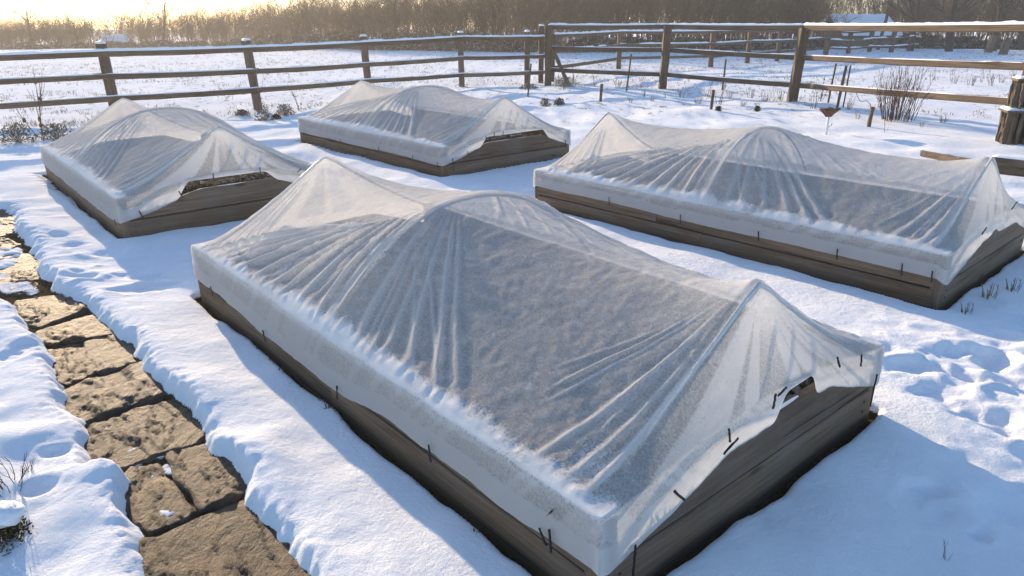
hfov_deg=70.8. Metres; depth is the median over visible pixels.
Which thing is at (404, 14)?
bare scrub
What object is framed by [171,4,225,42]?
bare scrub
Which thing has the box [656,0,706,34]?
bare scrub
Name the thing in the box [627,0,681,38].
bare scrub
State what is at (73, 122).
field grass
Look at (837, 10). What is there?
bare scrub
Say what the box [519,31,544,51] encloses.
bramble bush
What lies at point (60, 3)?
sky
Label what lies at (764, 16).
bare scrub
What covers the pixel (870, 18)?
garden shed
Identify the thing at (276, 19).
bare scrub
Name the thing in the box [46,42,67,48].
bramble bush
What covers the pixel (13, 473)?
twiggy sprig
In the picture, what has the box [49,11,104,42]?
bare scrub
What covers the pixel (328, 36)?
bramble bush
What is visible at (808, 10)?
bare scrub
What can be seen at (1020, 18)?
bare scrub
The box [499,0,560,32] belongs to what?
bare scrub
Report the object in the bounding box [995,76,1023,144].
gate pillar
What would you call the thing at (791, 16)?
bare scrub
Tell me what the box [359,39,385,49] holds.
bramble bush
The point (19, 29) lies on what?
bare scrub
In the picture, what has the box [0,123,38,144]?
bush
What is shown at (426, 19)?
bare scrub
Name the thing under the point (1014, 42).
bramble bush
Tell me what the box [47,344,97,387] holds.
flagstone
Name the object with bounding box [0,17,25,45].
bare scrub
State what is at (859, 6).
bare scrub
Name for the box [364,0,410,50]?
bare tree
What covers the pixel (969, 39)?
bramble bush
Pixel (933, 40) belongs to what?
bramble bush
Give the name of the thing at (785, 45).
bramble bush
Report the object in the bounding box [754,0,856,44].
bare scrub
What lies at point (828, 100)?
stake
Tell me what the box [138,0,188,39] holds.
bare tree
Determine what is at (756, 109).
bush
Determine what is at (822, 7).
bare scrub
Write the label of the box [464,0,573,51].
bare scrub
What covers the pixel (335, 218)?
fleece cover
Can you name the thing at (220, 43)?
bramble bush
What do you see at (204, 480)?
flagstone
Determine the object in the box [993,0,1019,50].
bare tree
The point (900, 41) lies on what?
bramble bush
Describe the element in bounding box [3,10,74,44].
bare scrub
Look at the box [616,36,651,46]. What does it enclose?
bramble bush
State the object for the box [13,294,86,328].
flagstone
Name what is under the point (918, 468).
snow ground
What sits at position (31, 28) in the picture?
bare scrub
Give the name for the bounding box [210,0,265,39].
bare scrub
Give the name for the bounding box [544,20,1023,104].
timber fence
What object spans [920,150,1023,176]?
timber edging
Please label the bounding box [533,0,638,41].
bare scrub
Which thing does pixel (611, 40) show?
bramble bush
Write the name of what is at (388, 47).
bramble bush
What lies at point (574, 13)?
bare scrub
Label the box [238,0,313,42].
bare scrub
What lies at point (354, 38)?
bramble bush
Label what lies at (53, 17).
bare scrub
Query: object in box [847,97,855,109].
dry weed
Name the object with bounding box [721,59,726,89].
stake
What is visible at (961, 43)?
bramble bush
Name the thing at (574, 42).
bramble bush
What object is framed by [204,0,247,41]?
bare scrub
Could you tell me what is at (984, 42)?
bramble bush
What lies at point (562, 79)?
bush
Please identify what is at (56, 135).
bush
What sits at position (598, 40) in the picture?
bramble bush
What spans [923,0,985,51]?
bare tree
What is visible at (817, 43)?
bramble bush
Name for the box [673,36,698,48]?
bramble bush
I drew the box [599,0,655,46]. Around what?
bare scrub
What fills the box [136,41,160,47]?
bramble bush
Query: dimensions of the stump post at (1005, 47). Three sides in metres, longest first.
0.908 x 0.344 x 0.338 m
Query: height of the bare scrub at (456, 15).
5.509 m
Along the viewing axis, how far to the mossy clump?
2.58 m
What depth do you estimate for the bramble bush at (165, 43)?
51.16 m
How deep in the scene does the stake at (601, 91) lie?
16.19 m
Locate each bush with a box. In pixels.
[0,46,16,49]
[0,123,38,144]
[10,41,38,49]
[31,45,53,48]
[33,123,73,140]
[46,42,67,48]
[66,41,84,48]
[74,42,95,48]
[94,40,127,48]
[110,42,137,47]
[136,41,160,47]
[150,39,175,46]
[169,41,199,46]
[193,40,211,46]
[209,41,231,45]
[225,39,252,45]
[235,109,248,115]
[251,35,276,44]
[253,101,274,120]
[267,33,287,43]
[272,113,281,118]
[275,103,295,115]
[288,30,304,43]
[302,33,322,42]
[319,31,348,48]
[344,31,364,49]
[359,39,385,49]
[373,33,399,50]
[394,32,418,50]
[411,31,440,50]
[430,32,455,50]
[444,31,476,50]
[464,30,490,51]
[479,40,510,51]
[499,40,537,52]
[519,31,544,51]
[519,83,538,88]
[539,98,552,105]
[544,37,564,51]
[553,77,576,86]
[553,97,564,105]
[564,38,589,52]
[578,35,608,51]
[601,36,626,46]
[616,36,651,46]
[636,39,658,46]
[650,34,676,47]
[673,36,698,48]
[687,37,717,49]
[702,33,728,50]
[725,38,745,50]
[743,34,769,49]
[753,105,760,111]
[766,33,793,49]
[791,35,816,48]
[808,36,831,48]
[897,35,914,47]
[901,33,922,48]
[917,34,945,48]
[934,36,971,48]
[953,35,984,48]
[970,40,999,48]
[998,39,1014,49]
[1009,38,1023,49]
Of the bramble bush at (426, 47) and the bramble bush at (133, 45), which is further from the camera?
the bramble bush at (133, 45)
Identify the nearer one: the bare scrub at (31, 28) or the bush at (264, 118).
the bush at (264, 118)
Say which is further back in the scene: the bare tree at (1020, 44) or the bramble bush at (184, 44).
the bramble bush at (184, 44)
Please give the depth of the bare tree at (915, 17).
41.42 m
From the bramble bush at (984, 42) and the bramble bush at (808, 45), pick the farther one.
the bramble bush at (984, 42)
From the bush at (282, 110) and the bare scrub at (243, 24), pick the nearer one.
the bush at (282, 110)
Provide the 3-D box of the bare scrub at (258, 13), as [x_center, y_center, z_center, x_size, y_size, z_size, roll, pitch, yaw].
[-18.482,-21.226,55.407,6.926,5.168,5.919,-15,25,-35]
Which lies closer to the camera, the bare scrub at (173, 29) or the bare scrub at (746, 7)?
the bare scrub at (746, 7)
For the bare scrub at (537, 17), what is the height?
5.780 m
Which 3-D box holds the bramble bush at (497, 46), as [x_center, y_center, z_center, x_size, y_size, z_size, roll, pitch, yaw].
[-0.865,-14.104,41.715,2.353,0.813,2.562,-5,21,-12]
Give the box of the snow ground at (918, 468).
[0,30,1023,575]
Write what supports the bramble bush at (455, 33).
on the snow ground at (918, 468)
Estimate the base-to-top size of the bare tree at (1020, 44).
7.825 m
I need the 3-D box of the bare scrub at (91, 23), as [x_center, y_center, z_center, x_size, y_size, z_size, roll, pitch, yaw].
[-30.553,-19.094,52.090,4.690,3.608,4.837,-16,26,-37]
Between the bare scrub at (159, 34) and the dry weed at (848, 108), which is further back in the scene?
the bare scrub at (159, 34)
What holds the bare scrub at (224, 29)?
on the snow ground at (918, 468)
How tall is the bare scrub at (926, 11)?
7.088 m
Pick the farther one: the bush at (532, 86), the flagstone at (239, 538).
the bush at (532, 86)
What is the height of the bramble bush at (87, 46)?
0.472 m
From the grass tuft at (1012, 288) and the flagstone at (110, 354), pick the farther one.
the grass tuft at (1012, 288)
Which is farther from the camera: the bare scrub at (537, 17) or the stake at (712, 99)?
the bare scrub at (537, 17)
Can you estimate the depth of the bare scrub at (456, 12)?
42.67 m
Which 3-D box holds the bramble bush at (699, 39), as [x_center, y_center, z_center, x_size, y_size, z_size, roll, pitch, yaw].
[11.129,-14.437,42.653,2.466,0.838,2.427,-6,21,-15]
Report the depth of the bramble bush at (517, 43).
40.60 m
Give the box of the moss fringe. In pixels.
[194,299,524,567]
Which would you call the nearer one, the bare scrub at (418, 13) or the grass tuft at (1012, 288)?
the grass tuft at (1012, 288)
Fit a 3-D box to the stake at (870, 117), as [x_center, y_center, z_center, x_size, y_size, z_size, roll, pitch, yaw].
[6.061,-3.078,12.491,0.464,0.767,0.084,3,20,-1]
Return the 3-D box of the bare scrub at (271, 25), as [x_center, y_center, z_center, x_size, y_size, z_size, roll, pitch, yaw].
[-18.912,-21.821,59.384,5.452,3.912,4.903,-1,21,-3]
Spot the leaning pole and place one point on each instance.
(885, 21)
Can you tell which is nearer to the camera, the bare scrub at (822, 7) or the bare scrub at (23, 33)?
the bare scrub at (822, 7)
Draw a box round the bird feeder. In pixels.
[819,107,840,134]
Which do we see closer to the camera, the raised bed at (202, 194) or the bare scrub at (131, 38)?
the raised bed at (202, 194)
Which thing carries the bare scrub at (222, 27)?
on the snow ground at (918, 468)
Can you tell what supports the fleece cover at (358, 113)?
on the raised bed at (520, 148)
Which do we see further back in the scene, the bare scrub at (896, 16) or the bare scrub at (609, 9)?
the bare scrub at (896, 16)
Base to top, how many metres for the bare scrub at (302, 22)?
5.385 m
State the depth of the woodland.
94.81 m
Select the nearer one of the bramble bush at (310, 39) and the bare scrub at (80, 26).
the bramble bush at (310, 39)
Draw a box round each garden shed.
[101,34,137,44]
[812,14,902,46]
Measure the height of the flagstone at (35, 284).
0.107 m
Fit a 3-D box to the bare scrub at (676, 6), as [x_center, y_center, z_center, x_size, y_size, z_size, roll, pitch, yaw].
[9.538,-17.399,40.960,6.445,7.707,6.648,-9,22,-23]
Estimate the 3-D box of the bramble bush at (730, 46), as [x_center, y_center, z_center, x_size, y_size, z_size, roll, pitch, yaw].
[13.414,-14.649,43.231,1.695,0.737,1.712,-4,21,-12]
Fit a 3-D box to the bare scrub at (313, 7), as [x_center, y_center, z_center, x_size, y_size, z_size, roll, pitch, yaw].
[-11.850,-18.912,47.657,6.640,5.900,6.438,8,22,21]
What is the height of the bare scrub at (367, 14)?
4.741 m
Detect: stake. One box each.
[527,63,531,96]
[599,84,602,101]
[626,54,631,90]
[710,89,714,109]
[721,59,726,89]
[827,63,836,102]
[836,66,847,107]
[842,65,851,106]
[853,88,874,126]
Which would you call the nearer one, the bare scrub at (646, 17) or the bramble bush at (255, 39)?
the bare scrub at (646, 17)
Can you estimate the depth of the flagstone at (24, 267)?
5.44 m
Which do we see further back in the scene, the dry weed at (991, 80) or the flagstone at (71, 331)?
the dry weed at (991, 80)
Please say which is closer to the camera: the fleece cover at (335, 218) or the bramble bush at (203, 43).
the fleece cover at (335, 218)
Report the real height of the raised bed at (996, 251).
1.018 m
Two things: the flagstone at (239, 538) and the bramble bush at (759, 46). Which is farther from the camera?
the bramble bush at (759, 46)
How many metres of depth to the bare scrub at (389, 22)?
43.81 m
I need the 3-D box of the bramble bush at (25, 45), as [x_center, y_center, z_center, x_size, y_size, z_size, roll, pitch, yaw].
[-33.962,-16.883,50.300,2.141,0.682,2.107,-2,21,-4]
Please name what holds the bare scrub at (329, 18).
on the snow ground at (918, 468)
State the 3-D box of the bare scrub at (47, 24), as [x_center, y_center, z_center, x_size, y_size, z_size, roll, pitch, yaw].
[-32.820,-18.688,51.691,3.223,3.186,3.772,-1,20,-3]
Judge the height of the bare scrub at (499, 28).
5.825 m
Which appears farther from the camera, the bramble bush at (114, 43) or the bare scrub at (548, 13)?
the bramble bush at (114, 43)
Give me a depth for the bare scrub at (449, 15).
46.08 m
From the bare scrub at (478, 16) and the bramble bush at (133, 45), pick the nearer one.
the bare scrub at (478, 16)
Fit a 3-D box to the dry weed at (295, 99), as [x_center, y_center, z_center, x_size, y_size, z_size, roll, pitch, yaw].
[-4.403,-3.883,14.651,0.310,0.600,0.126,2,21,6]
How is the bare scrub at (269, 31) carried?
on the snow ground at (918, 468)
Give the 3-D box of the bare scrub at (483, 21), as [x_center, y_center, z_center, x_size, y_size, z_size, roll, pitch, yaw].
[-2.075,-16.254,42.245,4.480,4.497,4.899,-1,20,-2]
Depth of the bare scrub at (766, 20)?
47.88 m
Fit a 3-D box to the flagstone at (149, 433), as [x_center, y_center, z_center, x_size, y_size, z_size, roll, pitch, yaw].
[-1.696,0.689,3.329,0.548,0.108,0.525,-16,26,-36]
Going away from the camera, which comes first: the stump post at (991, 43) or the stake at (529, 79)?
the stake at (529, 79)
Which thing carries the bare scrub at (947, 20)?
on the snow ground at (918, 468)
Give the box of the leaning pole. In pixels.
[876,0,891,49]
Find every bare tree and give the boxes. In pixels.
[1,0,50,41]
[63,15,91,41]
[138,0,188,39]
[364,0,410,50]
[449,0,512,34]
[873,0,920,50]
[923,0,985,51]
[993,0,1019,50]
[1006,0,1023,49]
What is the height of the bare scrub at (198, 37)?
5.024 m
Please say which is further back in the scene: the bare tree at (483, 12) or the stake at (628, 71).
the bare tree at (483, 12)
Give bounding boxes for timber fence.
[0,24,544,109]
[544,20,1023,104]
[551,29,831,81]
[823,31,924,53]
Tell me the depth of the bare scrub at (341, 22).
45.26 m
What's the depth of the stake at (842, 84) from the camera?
15.04 m
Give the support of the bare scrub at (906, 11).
on the snow ground at (918, 468)
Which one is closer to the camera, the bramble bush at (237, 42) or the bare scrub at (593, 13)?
the bare scrub at (593, 13)
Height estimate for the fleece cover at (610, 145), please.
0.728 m
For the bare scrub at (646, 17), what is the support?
on the snow ground at (918, 468)
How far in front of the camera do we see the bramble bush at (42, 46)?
50.47 m
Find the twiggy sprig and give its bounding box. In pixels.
[0,453,29,496]
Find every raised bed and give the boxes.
[45,98,292,238]
[198,157,872,575]
[300,80,568,176]
[535,112,1023,309]
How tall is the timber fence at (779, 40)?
1.743 m
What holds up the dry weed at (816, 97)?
on the snow ground at (918, 468)
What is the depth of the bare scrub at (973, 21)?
56.79 m
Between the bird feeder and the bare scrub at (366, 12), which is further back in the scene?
the bare scrub at (366, 12)
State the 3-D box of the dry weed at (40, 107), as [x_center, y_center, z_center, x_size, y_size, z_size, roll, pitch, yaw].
[-7.556,-2.908,11.352,0.226,1.079,0.558,3,21,8]
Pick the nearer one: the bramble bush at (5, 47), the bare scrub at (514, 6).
the bare scrub at (514, 6)
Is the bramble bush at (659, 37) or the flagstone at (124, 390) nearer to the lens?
the flagstone at (124, 390)
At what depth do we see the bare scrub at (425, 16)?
50.84 m
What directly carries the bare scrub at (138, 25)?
on the snow ground at (918, 468)
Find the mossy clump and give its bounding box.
[0,500,33,555]
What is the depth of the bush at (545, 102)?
15.63 m
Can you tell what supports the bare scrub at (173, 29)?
on the snow ground at (918, 468)
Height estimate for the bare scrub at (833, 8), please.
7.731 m
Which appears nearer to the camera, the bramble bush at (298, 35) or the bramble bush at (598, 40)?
the bramble bush at (598, 40)
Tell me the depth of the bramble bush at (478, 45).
41.51 m
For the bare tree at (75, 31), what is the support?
on the snow ground at (918, 468)
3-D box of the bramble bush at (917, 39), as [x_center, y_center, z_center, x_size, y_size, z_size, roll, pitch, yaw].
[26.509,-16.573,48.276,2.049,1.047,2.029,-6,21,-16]
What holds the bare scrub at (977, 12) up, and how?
on the snow ground at (918, 468)
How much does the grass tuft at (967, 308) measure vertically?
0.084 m
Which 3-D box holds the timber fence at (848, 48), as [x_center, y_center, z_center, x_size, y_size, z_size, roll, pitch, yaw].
[24.298,-15.286,44.818,2.764,1.991,19.690,17,26,38]
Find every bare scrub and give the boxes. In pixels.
[0,5,31,45]
[0,13,42,48]
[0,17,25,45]
[2,4,58,45]
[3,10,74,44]
[4,8,46,44]
[13,12,43,47]
[16,9,70,44]
[31,7,79,44]
[32,4,71,44]
[36,12,88,47]
[49,2,127,42]
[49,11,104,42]
[53,3,100,42]
[78,0,123,39]
[106,0,169,43]
[112,0,191,40]
[112,7,161,41]
[120,4,156,41]
[147,10,196,43]
[151,6,184,40]
[166,2,214,40]
[169,0,210,40]
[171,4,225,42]
[175,0,227,45]
[196,2,238,42]
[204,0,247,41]
[208,8,242,40]
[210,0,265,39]
[216,0,263,38]
[224,0,303,40]
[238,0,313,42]
[239,3,267,41]
[240,0,279,40]
[242,0,327,44]
[246,8,291,36]
[258,0,335,42]
[283,1,317,37]
[286,0,370,39]
[291,0,339,40]
[295,0,363,48]
[319,0,381,38]
[319,0,387,39]
[319,0,421,47]
[328,0,392,38]
[352,0,423,38]
[357,0,447,46]
[361,0,446,33]
[387,0,476,35]
[402,0,440,35]
[406,0,444,35]
[429,0,469,32]
[431,0,481,45]
[436,0,473,43]
[439,0,513,41]
[442,0,535,34]
[447,0,511,41]
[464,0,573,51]
[469,0,536,34]
[473,6,513,34]
[485,0,593,45]
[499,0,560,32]
[515,0,590,52]
[528,0,614,43]
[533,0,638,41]
[547,0,619,43]
[563,0,614,39]
[571,0,637,40]
[571,0,643,43]
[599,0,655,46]
[618,0,678,38]
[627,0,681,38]
[632,0,727,49]
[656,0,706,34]
[661,0,741,37]
[669,0,710,37]
[685,0,781,51]
[697,0,794,46]
[708,0,819,44]
[709,0,758,37]
[745,0,789,38]
[748,0,816,48]
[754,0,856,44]
[758,0,821,38]
[771,0,831,35]
[784,0,862,45]
[791,0,857,37]
[808,0,861,36]
[820,0,908,18]
[851,0,914,22]
[852,0,887,13]
[852,0,947,45]
[867,1,922,33]
[899,0,942,39]
[903,0,976,48]
[921,0,981,36]
[924,0,1022,37]
[930,0,978,36]
[938,0,1015,40]
[954,3,1020,38]
[955,0,1023,39]
[971,1,1018,45]
[978,0,1020,39]
[982,0,1023,38]
[996,5,1023,40]
[1004,0,1023,49]
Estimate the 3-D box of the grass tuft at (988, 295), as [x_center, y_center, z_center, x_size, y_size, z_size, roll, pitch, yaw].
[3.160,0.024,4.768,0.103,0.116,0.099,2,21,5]
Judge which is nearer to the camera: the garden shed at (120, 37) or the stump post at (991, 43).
the stump post at (991, 43)
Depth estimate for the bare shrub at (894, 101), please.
13.28 m
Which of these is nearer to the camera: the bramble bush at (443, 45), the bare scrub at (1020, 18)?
the bramble bush at (443, 45)
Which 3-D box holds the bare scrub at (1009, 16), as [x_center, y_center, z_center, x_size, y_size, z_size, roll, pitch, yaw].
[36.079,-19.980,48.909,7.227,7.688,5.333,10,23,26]
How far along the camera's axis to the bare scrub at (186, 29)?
56.63 m
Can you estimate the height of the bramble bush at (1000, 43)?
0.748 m
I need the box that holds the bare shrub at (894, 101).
[874,65,931,121]
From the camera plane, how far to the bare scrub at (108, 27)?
57.53 m
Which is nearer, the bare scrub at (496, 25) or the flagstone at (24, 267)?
the flagstone at (24, 267)
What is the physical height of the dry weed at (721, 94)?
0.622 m
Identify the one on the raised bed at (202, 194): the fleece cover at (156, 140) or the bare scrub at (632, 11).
the fleece cover at (156, 140)
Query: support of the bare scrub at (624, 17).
on the snow ground at (918, 468)
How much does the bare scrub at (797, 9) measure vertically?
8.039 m
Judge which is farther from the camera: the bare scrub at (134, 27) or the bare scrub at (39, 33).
the bare scrub at (134, 27)
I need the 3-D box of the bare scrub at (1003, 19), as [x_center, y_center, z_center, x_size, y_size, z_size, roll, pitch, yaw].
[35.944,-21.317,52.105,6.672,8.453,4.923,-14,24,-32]
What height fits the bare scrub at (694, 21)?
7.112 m
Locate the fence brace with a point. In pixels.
(557, 59)
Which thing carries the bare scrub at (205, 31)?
on the snow ground at (918, 468)
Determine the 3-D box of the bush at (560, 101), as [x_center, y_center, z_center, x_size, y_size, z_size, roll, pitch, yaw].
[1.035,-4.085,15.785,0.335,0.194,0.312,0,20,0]
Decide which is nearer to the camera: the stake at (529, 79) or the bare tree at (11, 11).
the stake at (529, 79)
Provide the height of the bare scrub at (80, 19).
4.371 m
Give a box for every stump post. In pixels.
[984,35,998,52]
[998,39,1011,54]
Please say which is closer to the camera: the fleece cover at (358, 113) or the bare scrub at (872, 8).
the fleece cover at (358, 113)
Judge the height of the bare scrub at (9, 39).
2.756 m
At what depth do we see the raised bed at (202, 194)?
6.56 m
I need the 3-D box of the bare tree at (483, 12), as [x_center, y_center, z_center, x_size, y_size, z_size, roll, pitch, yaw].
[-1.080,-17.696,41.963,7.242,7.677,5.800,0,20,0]
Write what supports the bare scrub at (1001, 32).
on the snow ground at (918, 468)
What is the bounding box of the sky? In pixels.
[0,0,1021,29]
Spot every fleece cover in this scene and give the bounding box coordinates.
[40,98,312,224]
[191,156,884,575]
[298,81,570,170]
[533,113,1023,284]
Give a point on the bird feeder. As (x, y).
(828, 112)
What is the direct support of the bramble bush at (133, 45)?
on the snow ground at (918, 468)
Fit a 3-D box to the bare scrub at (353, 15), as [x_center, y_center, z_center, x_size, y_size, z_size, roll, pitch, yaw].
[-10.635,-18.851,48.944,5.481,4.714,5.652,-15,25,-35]
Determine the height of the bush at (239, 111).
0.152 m
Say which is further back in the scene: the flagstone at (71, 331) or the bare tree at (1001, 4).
the bare tree at (1001, 4)
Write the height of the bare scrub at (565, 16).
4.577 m
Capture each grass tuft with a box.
[20,458,34,471]
[961,303,973,314]
[981,282,999,299]
[1006,277,1022,292]
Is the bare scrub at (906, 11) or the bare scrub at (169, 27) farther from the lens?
the bare scrub at (169, 27)
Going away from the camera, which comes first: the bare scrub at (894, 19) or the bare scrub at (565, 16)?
the bare scrub at (565, 16)
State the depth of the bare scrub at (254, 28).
62.07 m
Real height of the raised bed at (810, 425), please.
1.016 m
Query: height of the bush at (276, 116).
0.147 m
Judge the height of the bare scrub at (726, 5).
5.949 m
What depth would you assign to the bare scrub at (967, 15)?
49.25 m
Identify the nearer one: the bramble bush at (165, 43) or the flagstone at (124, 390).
the flagstone at (124, 390)
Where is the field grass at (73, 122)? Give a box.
[0,49,1023,127]
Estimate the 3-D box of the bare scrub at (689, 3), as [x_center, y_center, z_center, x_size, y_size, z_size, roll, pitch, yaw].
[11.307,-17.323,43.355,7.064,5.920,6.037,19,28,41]
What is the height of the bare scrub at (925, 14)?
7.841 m
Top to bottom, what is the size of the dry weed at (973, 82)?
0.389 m
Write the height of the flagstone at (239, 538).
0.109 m
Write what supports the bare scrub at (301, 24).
on the snow ground at (918, 468)
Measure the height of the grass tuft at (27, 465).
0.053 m
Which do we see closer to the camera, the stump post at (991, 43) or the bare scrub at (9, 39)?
the stump post at (991, 43)
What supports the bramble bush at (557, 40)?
on the snow ground at (918, 468)
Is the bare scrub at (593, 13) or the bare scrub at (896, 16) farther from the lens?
the bare scrub at (896, 16)
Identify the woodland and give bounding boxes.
[0,0,772,45]
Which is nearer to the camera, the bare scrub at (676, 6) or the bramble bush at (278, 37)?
the bare scrub at (676, 6)
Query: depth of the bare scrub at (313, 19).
50.37 m
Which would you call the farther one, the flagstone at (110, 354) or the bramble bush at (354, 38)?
the bramble bush at (354, 38)
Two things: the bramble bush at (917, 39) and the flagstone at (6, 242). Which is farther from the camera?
the bramble bush at (917, 39)
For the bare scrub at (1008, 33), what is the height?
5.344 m
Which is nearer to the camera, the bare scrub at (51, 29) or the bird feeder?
the bird feeder
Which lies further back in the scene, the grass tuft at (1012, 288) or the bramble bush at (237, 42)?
the bramble bush at (237, 42)
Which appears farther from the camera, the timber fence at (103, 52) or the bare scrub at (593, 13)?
the bare scrub at (593, 13)
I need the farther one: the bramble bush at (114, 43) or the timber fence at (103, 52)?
the bramble bush at (114, 43)
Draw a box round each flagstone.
[0,209,15,237]
[0,237,21,250]
[0,253,38,283]
[10,282,37,289]
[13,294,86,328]
[34,314,113,347]
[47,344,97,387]
[62,361,166,422]
[82,334,136,375]
[84,398,204,472]
[125,463,195,536]
[139,500,310,575]
[164,444,245,514]
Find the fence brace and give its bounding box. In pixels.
[551,49,567,80]
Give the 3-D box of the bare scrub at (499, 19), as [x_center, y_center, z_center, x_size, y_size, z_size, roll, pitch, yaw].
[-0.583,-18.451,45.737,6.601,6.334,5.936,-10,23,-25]
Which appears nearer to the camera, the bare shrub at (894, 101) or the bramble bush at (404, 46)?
the bare shrub at (894, 101)
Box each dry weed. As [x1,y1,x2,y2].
[15,70,44,135]
[289,83,301,110]
[715,81,726,104]
[811,86,821,108]
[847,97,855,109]
[966,74,976,85]
[987,72,994,85]
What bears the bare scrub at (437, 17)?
on the snow ground at (918, 468)
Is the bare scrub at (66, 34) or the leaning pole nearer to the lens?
the leaning pole
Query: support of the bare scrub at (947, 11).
on the snow ground at (918, 468)
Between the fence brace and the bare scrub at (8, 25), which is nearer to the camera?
the fence brace
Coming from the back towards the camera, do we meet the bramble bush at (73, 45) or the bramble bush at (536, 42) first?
the bramble bush at (73, 45)
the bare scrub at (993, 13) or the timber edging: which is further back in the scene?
the bare scrub at (993, 13)
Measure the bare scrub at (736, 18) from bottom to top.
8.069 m
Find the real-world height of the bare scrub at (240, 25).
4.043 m
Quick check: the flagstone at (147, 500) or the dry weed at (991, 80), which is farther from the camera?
the dry weed at (991, 80)
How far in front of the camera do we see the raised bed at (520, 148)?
9.17 m
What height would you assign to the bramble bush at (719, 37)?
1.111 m
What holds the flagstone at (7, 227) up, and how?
on the snow ground at (918, 468)
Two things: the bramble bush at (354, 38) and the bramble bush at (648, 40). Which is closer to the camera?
the bramble bush at (648, 40)

